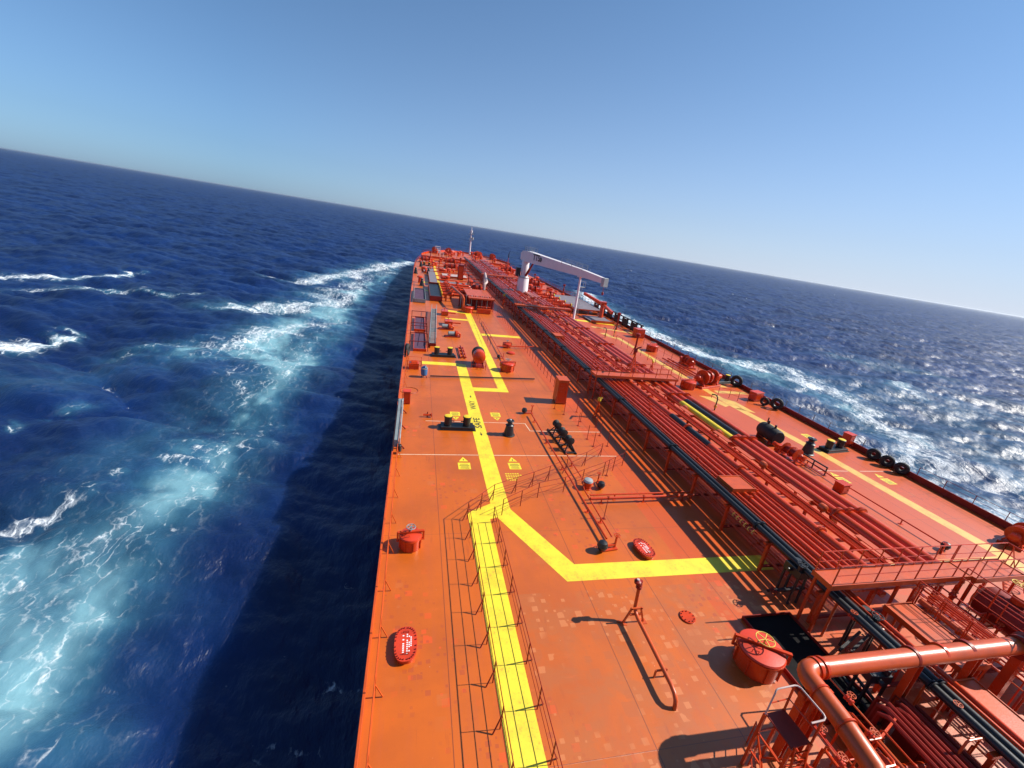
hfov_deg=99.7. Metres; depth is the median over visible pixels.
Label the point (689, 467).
deck pipe
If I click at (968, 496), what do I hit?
ship railing
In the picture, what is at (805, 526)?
deck pipe
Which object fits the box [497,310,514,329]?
ship railing
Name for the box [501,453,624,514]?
ship railing
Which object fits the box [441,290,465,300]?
manifold pipe
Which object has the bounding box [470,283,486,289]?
mooring winch
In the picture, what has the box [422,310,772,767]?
walkway marking
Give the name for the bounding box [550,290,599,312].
access platform
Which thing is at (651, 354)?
ship railing
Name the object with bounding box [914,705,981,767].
deck pipe
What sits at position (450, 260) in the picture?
mooring winch
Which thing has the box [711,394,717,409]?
pipe davit
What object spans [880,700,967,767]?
deck pipe
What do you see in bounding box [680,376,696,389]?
tank hatch
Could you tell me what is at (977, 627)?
deck pipe
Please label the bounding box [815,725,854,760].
deck pipe
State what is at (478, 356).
foam tank
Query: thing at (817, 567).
deck pipe
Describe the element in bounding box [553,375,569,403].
deck locker
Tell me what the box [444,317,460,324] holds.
valve chest
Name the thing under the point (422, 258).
mooring winch
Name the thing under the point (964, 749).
deck pipe
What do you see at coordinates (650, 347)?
tank hatch
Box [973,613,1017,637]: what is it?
deck pipe
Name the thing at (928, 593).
deck pipe
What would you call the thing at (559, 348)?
pipe support
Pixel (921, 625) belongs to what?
access platform
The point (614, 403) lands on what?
pipe support
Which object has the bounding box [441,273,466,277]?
access platform
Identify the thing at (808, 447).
pedestal roller
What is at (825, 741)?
deck pipe
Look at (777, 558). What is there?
deck pipe
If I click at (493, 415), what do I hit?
warning marking
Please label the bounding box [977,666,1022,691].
deck pipe
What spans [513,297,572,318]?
access platform
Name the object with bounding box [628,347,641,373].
fire monitor
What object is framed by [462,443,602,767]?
ship railing
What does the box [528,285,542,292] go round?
mooring winch
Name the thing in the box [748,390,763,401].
deck locker
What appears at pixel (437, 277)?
walkway marking
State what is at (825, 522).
cable tray
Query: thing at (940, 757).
deck pipe
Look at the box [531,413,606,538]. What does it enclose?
deck pipe
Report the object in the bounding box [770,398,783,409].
tyre fender
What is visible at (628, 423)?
pipe support
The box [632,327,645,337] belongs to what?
deck locker
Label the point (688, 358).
mooring winch
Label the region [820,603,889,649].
deck pipe
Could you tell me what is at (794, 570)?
valve block
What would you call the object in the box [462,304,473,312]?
tank hatch
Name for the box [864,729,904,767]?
deck pipe
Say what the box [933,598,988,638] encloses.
deck pipe
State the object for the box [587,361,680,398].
access platform
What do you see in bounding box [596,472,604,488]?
deck valve
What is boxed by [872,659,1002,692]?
pipe support
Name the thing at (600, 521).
deck pipe
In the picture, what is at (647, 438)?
pipe support
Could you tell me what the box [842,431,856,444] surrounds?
deck locker
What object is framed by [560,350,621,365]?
pipe support
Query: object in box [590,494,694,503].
deck pipe
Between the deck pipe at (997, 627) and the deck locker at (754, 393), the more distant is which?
the deck locker at (754, 393)
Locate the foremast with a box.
[469,229,473,254]
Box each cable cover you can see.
[653,387,664,394]
[679,406,693,415]
[713,431,731,442]
[734,447,755,459]
[785,483,813,500]
[854,535,893,559]
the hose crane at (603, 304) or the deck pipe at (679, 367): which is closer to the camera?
the deck pipe at (679, 367)
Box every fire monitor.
[592,397,602,418]
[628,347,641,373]
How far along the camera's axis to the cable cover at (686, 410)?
39.88 m
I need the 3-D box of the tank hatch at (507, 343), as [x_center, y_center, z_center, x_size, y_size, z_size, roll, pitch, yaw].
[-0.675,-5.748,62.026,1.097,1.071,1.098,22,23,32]
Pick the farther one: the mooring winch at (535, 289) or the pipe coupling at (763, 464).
the mooring winch at (535, 289)
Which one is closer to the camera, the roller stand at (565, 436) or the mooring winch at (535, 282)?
the roller stand at (565, 436)
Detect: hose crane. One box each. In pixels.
[515,246,608,299]
[583,292,612,317]
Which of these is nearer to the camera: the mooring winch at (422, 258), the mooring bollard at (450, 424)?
the mooring bollard at (450, 424)
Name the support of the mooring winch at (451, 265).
on the deck at (608, 701)
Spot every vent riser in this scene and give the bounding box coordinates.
[614,312,620,329]
[630,333,640,354]
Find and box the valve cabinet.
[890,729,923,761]
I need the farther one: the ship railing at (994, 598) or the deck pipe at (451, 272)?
the deck pipe at (451, 272)
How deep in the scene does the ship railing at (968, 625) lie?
18.68 m
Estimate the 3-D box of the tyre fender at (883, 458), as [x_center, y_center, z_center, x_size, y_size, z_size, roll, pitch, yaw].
[34.152,6.951,39.268,1.120,1.188,0.522,22,24,36]
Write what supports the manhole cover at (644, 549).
on the deck at (608, 701)
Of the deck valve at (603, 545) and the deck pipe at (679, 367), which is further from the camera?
the deck pipe at (679, 367)
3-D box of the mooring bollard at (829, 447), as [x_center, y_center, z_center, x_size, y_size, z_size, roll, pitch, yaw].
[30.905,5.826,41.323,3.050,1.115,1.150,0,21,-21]
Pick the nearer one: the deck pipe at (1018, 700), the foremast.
the deck pipe at (1018, 700)
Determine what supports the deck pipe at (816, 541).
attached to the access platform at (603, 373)
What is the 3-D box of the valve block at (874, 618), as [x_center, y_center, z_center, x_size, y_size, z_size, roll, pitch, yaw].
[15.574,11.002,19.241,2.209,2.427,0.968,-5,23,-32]
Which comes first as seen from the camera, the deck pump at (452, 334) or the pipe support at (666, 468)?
the pipe support at (666, 468)
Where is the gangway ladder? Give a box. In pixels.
[428,304,436,345]
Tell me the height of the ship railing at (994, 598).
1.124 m
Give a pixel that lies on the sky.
(876, 146)
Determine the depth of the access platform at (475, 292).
90.29 m
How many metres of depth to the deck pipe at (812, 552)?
30.87 m
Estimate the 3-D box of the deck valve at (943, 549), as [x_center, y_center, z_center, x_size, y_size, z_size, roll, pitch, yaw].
[27.858,10.441,27.797,1.186,0.754,0.540,-5,23,-32]
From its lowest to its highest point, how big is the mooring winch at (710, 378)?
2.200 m
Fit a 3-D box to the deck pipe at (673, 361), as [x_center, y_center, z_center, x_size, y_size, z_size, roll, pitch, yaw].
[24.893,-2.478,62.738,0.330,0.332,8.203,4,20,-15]
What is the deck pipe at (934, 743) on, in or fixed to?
on the deck at (608, 701)
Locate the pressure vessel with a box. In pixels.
[970,579,1023,635]
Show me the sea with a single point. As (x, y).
(198, 392)
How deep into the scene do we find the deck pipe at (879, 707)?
15.00 m
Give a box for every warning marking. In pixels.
[450,412,459,418]
[458,457,470,468]
[490,413,500,419]
[508,457,521,468]
[830,472,850,482]
[875,474,895,483]
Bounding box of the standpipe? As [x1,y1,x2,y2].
[617,578,677,710]
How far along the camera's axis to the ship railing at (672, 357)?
65.04 m
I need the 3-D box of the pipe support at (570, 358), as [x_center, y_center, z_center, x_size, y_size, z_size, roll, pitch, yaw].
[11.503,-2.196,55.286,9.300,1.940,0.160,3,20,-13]
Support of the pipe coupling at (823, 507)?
attached to the deck pipe at (837, 519)
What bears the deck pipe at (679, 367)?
on the deck at (608, 701)
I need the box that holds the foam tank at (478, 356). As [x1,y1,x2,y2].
[471,346,486,369]
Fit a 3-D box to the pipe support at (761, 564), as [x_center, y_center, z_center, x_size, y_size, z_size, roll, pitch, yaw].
[18.047,9.655,24.643,9.300,1.940,0.160,3,20,-13]
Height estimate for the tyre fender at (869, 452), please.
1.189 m
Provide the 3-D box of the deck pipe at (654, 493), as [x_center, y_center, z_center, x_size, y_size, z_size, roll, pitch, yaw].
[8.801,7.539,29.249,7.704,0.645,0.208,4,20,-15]
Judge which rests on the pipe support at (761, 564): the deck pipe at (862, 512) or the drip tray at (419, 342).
the deck pipe at (862, 512)
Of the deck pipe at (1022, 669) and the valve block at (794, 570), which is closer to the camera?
the deck pipe at (1022, 669)
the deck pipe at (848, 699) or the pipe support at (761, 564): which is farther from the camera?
the pipe support at (761, 564)
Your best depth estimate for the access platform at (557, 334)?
63.04 m
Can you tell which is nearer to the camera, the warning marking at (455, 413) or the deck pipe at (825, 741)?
the deck pipe at (825, 741)
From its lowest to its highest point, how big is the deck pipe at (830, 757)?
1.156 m
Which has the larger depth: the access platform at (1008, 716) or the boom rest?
the boom rest
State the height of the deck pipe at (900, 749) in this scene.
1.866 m
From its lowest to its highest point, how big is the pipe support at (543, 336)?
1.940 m
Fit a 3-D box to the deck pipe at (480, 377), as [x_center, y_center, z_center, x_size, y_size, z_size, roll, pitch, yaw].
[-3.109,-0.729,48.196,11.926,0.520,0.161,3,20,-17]
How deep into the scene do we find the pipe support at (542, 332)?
66.80 m
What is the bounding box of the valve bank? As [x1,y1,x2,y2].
[458,295,492,309]
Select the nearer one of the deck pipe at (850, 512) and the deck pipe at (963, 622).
the deck pipe at (963, 622)
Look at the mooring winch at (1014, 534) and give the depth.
29.39 m
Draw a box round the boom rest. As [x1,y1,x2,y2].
[572,276,585,320]
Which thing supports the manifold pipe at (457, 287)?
on the deck at (608, 701)
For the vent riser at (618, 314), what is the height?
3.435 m
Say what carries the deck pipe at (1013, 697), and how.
on the deck at (608, 701)
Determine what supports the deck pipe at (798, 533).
on the pipe support at (722, 523)
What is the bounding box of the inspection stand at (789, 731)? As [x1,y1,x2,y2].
[740,685,825,767]
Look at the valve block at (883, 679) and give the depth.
16.66 m
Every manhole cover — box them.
[394,626,416,664]
[633,538,655,559]
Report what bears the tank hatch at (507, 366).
on the deck at (608, 701)
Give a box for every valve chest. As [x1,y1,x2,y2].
[441,307,455,315]
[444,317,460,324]
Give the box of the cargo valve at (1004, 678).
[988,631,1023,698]
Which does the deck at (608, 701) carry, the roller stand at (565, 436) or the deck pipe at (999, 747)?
the roller stand at (565, 436)
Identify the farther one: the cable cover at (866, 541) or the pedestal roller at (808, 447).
the pedestal roller at (808, 447)
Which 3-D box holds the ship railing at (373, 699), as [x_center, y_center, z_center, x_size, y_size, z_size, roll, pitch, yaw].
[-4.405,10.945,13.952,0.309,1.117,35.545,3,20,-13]
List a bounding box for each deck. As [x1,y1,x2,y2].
[358,259,1023,767]
[422,252,508,264]
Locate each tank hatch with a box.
[396,524,424,552]
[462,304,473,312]
[500,358,515,372]
[502,340,511,347]
[646,342,658,351]
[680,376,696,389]
[731,629,792,684]
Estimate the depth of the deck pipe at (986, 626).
20.76 m
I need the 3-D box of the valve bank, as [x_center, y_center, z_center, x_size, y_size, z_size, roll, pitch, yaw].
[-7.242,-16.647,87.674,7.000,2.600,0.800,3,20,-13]
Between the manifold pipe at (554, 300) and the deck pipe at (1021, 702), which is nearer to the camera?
the deck pipe at (1021, 702)
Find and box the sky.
[0,0,1023,316]
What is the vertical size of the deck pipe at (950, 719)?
1.562 m
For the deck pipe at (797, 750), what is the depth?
14.57 m
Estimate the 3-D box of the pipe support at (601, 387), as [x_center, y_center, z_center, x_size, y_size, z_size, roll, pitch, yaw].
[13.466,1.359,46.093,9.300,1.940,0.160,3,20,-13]
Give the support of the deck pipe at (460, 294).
on the deck at (608, 701)
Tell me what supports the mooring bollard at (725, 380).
on the deck at (608, 701)
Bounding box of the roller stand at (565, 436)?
[547,420,576,454]
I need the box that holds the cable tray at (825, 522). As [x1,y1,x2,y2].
[478,261,887,564]
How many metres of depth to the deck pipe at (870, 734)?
13.89 m
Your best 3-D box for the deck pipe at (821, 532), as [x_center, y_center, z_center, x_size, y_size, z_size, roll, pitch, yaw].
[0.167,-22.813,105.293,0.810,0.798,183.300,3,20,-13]
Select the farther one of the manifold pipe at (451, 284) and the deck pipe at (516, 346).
the manifold pipe at (451, 284)
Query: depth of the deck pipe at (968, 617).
19.44 m
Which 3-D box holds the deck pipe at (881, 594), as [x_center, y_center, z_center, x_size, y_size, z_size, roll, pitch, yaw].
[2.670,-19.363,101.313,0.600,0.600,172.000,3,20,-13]
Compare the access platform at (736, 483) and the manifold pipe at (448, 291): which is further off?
the manifold pipe at (448, 291)
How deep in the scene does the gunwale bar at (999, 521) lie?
39.77 m
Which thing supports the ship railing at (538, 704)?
on the deck at (608, 701)
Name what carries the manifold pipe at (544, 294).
on the deck at (608, 701)
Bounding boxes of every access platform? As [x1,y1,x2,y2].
[428,271,437,282]
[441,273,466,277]
[463,285,494,307]
[481,269,518,278]
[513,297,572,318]
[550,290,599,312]
[551,332,564,337]
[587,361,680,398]
[717,475,755,492]
[795,545,981,632]
[874,585,994,700]
[930,542,1023,619]
[930,677,1023,753]
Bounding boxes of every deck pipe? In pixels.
[428,278,482,283]
[430,375,534,379]
[433,271,475,275]
[449,286,464,310]
[463,257,1023,767]
[465,257,1023,752]
[467,258,1023,747]
[467,259,1023,762]
[470,260,834,567]
[471,257,868,566]
[471,267,812,602]
[473,261,842,567]
[476,263,848,565]
[476,271,817,597]
[479,259,912,563]
[481,266,855,566]
[482,260,925,562]
[482,262,952,602]
[482,263,938,600]
[482,321,510,371]
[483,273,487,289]
[484,260,939,561]
[492,284,833,600]
[498,280,885,597]
[498,346,534,348]
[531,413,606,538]
[565,453,611,536]
[590,491,689,499]
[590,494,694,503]
[662,357,694,376]
[667,358,696,374]
[775,741,810,767]
[806,460,940,542]
[811,724,846,767]
[812,748,839,767]
[813,746,848,767]
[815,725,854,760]
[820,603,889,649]
[827,712,895,767]
[829,750,854,767]
[830,678,881,767]
[843,749,897,767]
[858,725,895,763]
[861,702,946,767]
[862,695,952,767]
[864,711,938,767]
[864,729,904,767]
[871,729,917,767]
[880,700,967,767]
[881,707,961,767]
[887,695,975,767]
[892,669,958,730]
[896,760,931,767]
[912,685,984,753]
[914,586,986,635]
[914,697,980,754]
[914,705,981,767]
[917,598,1000,662]
[924,596,1023,670]
[927,596,1023,668]
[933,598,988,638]
[934,595,992,637]
[937,595,996,637]
[937,602,998,635]
[948,734,981,765]
[961,637,1023,709]
[966,614,1007,634]
[967,745,998,767]
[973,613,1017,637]
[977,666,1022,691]
[997,661,1023,711]
[1007,684,1023,705]
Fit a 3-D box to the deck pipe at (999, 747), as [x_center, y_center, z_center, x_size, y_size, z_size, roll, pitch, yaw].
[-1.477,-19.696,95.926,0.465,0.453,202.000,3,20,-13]
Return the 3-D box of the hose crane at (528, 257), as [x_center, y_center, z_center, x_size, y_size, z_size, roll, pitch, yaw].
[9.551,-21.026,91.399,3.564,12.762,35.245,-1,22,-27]
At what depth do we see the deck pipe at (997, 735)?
19.49 m
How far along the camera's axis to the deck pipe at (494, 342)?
62.97 m
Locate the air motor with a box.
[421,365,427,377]
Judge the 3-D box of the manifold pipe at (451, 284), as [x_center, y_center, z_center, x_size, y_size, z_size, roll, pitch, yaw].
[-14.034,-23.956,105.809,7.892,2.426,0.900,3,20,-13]
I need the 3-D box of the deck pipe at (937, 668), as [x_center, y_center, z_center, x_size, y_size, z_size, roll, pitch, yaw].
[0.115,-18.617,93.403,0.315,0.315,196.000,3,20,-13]
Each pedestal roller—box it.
[502,419,514,437]
[801,437,816,455]
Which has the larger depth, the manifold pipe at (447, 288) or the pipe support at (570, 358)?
the manifold pipe at (447, 288)
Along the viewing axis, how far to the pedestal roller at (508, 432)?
35.44 m
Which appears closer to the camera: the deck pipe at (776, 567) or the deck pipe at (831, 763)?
the deck pipe at (831, 763)
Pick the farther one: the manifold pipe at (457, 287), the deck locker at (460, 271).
the deck locker at (460, 271)
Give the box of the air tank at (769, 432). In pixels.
[756,418,784,444]
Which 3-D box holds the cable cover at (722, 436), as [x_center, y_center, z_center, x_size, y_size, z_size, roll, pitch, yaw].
[17.169,4.326,35.295,0.420,0.145,1.900,3,20,-13]
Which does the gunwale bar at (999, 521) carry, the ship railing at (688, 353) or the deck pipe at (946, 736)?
the ship railing at (688, 353)
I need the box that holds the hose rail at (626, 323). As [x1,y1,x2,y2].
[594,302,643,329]
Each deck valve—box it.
[522,405,533,413]
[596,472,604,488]
[597,533,620,551]
[937,541,950,553]
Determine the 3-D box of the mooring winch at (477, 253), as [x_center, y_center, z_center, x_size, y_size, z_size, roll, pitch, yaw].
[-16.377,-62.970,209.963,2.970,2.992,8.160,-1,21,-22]
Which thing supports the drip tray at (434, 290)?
on the deck at (608, 701)
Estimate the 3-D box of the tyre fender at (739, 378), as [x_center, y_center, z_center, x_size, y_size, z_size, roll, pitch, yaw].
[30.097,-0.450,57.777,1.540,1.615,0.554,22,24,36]
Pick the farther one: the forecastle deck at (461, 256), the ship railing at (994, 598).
the forecastle deck at (461, 256)
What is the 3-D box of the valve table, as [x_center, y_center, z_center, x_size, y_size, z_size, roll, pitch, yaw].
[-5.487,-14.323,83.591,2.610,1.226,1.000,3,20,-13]
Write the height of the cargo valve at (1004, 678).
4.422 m
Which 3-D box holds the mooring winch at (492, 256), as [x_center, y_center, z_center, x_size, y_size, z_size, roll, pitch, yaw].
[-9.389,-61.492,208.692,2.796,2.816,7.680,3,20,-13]
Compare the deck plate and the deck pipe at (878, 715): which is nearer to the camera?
the deck pipe at (878, 715)
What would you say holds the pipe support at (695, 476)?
on the deck at (608, 701)
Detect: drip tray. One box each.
[409,325,427,351]
[411,310,426,331]
[412,287,425,302]
[428,282,441,300]
[582,315,613,323]
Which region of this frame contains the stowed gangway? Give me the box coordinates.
[394,398,405,451]
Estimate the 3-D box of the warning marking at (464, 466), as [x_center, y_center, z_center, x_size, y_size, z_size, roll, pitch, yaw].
[-3.433,5.631,30.787,0.880,0.004,1.680,3,20,-13]
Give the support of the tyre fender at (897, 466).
on the deck at (608, 701)
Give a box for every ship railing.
[366,444,400,767]
[402,352,408,403]
[404,296,410,348]
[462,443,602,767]
[492,506,562,767]
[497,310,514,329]
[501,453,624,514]
[520,337,554,383]
[616,336,690,378]
[639,339,702,371]
[646,330,731,377]
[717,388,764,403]
[746,721,760,767]
[750,383,865,446]
[909,581,1023,686]
[917,467,1022,521]
[956,568,1023,631]
[968,584,1023,631]
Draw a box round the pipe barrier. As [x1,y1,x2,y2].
[802,453,827,475]
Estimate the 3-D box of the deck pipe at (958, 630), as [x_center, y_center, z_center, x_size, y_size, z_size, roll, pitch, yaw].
[19.437,10.692,18.891,0.420,0.420,3.000,3,20,-13]
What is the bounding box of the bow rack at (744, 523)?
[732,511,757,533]
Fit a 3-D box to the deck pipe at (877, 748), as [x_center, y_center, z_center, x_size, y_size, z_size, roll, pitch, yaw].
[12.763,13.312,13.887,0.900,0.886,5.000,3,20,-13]
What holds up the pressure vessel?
on the deck at (608, 701)
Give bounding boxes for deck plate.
[679,610,695,623]
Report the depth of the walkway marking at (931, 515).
36.66 m
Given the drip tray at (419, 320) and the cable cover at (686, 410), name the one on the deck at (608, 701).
the drip tray at (419, 320)
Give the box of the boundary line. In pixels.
[400,421,893,471]
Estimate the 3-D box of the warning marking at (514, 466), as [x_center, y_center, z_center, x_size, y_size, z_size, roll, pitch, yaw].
[0.114,5.799,31.632,0.880,0.004,1.680,3,20,-13]
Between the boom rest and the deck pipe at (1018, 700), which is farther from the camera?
the boom rest
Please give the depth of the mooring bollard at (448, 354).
53.98 m
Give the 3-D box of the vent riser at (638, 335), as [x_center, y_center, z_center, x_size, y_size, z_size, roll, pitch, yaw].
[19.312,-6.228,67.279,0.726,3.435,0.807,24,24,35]
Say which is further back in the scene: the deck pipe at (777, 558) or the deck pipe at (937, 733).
the deck pipe at (777, 558)
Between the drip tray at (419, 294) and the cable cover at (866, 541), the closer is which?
the cable cover at (866, 541)
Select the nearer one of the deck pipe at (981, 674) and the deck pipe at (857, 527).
the deck pipe at (981, 674)
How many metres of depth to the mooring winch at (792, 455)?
37.87 m
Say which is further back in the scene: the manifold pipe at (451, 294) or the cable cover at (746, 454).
the manifold pipe at (451, 294)
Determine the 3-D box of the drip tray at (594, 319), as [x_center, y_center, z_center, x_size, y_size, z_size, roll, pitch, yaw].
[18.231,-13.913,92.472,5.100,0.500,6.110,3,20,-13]
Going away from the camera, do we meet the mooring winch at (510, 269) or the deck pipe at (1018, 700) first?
the deck pipe at (1018, 700)
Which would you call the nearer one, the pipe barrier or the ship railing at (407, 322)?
the pipe barrier
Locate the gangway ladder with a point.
(432, 341)
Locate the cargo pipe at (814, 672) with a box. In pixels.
[769,636,1023,767]
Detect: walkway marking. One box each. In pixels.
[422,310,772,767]
[424,266,618,325]
[591,326,1023,571]
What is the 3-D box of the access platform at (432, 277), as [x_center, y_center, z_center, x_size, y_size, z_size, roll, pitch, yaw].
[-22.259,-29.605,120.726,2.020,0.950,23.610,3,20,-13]
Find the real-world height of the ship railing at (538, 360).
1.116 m
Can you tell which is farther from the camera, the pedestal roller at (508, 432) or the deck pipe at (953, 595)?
the pedestal roller at (508, 432)
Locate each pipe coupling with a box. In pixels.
[759,461,767,469]
[817,503,828,512]
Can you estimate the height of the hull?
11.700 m
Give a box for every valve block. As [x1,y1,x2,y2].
[766,557,808,603]
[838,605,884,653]
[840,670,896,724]
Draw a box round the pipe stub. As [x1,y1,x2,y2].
[582,477,593,490]
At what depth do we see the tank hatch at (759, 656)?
17.70 m
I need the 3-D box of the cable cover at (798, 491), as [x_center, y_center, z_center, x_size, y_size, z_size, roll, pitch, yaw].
[18.692,7.086,28.160,0.420,0.145,1.900,3,20,-13]
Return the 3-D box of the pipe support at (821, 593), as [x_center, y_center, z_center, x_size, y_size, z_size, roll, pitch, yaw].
[18.702,10.840,21.579,9.300,1.940,0.160,3,20,-13]
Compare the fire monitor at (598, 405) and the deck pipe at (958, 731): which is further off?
the fire monitor at (598, 405)
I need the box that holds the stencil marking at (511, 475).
[505,473,521,478]
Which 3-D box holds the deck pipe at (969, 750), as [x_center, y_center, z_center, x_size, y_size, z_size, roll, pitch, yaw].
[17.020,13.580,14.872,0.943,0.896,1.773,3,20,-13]
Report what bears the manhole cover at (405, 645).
on the deck at (608, 701)
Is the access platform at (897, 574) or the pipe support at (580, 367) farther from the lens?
the pipe support at (580, 367)
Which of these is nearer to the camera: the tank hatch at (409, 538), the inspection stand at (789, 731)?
the inspection stand at (789, 731)
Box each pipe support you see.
[535,326,574,337]
[541,331,594,345]
[546,337,602,351]
[553,343,611,357]
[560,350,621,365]
[568,357,614,371]
[577,366,645,382]
[587,375,658,392]
[599,386,674,404]
[611,398,674,416]
[626,413,711,432]
[643,430,735,450]
[663,450,763,472]
[688,474,796,498]
[718,502,836,530]
[757,538,886,570]
[806,581,964,622]
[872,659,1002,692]
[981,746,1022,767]
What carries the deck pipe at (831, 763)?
on the deck at (608, 701)
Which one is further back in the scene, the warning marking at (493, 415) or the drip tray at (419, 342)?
the drip tray at (419, 342)
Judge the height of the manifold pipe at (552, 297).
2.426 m
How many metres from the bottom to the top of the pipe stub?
0.740 m
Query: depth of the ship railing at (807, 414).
48.34 m
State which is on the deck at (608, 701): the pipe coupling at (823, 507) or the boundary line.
the boundary line
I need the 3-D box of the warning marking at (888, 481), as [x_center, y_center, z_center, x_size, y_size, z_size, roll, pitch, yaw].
[31.813,8.109,36.934,0.880,0.004,1.680,3,20,-13]
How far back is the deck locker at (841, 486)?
33.39 m
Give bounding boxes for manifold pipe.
[438,280,470,287]
[439,282,471,288]
[440,285,462,290]
[440,287,465,297]
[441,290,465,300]
[535,291,554,296]
[540,294,559,299]
[544,297,565,306]
[551,300,571,311]
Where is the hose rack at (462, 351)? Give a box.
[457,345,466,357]
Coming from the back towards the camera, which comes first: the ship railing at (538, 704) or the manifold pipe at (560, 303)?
the manifold pipe at (560, 303)
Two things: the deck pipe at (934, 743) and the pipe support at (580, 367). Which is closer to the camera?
the deck pipe at (934, 743)
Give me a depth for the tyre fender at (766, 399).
51.54 m
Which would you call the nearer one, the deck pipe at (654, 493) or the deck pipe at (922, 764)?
the deck pipe at (922, 764)
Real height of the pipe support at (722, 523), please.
1.940 m
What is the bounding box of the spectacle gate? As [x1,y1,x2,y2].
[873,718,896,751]
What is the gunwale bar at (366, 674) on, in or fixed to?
on the deck at (608, 701)
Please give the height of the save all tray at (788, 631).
0.200 m
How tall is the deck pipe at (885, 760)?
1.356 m
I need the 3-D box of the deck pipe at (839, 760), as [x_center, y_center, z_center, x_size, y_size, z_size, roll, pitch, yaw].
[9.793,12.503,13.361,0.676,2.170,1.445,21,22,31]
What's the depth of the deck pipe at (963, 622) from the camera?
19.24 m
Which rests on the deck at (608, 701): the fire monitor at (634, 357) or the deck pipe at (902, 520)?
the deck pipe at (902, 520)
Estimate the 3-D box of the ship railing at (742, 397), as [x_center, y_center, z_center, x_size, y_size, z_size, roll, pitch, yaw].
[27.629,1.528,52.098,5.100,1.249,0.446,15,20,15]
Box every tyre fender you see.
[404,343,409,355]
[730,375,742,386]
[760,397,769,405]
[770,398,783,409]
[866,448,881,459]
[879,455,895,466]
[893,462,909,474]
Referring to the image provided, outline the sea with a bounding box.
[0,148,1023,767]
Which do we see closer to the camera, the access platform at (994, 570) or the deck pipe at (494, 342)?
the access platform at (994, 570)
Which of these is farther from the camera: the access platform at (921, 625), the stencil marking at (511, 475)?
the stencil marking at (511, 475)
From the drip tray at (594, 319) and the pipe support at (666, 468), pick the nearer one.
the pipe support at (666, 468)
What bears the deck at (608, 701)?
on the hull
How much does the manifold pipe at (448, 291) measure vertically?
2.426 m
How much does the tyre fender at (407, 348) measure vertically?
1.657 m
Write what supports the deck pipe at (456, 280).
on the deck at (608, 701)
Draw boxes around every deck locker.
[403,389,410,403]
[457,264,463,279]
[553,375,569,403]
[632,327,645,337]
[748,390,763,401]
[832,480,851,493]
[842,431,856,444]
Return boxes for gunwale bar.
[354,262,414,767]
[538,279,1012,528]
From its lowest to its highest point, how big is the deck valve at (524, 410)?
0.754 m
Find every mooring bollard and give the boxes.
[430,346,455,357]
[438,414,475,430]
[719,374,730,383]
[816,438,848,453]
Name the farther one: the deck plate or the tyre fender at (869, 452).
the tyre fender at (869, 452)
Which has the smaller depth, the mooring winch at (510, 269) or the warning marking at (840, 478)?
the warning marking at (840, 478)
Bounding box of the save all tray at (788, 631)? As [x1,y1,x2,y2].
[741,611,880,723]
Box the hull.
[421,250,509,266]
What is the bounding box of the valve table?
[477,306,490,313]
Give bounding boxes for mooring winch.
[419,255,434,262]
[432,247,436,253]
[443,258,459,264]
[443,263,457,270]
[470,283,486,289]
[474,251,482,258]
[489,254,495,259]
[499,266,515,273]
[528,279,544,287]
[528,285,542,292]
[678,355,695,369]
[694,369,721,388]
[772,441,806,465]
[997,522,1023,552]
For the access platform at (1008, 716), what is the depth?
15.82 m
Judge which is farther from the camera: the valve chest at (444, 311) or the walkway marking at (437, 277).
the walkway marking at (437, 277)
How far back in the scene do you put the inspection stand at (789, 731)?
13.56 m
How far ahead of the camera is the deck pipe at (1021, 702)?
16.50 m
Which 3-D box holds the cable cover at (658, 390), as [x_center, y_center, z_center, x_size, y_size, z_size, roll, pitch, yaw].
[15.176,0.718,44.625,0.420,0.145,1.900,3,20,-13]
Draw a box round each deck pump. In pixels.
[438,323,453,329]
[444,331,460,337]
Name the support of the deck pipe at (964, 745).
on the deck at (608, 701)
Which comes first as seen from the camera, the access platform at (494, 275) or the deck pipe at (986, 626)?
the deck pipe at (986, 626)
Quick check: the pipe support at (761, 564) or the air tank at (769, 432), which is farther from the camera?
the air tank at (769, 432)

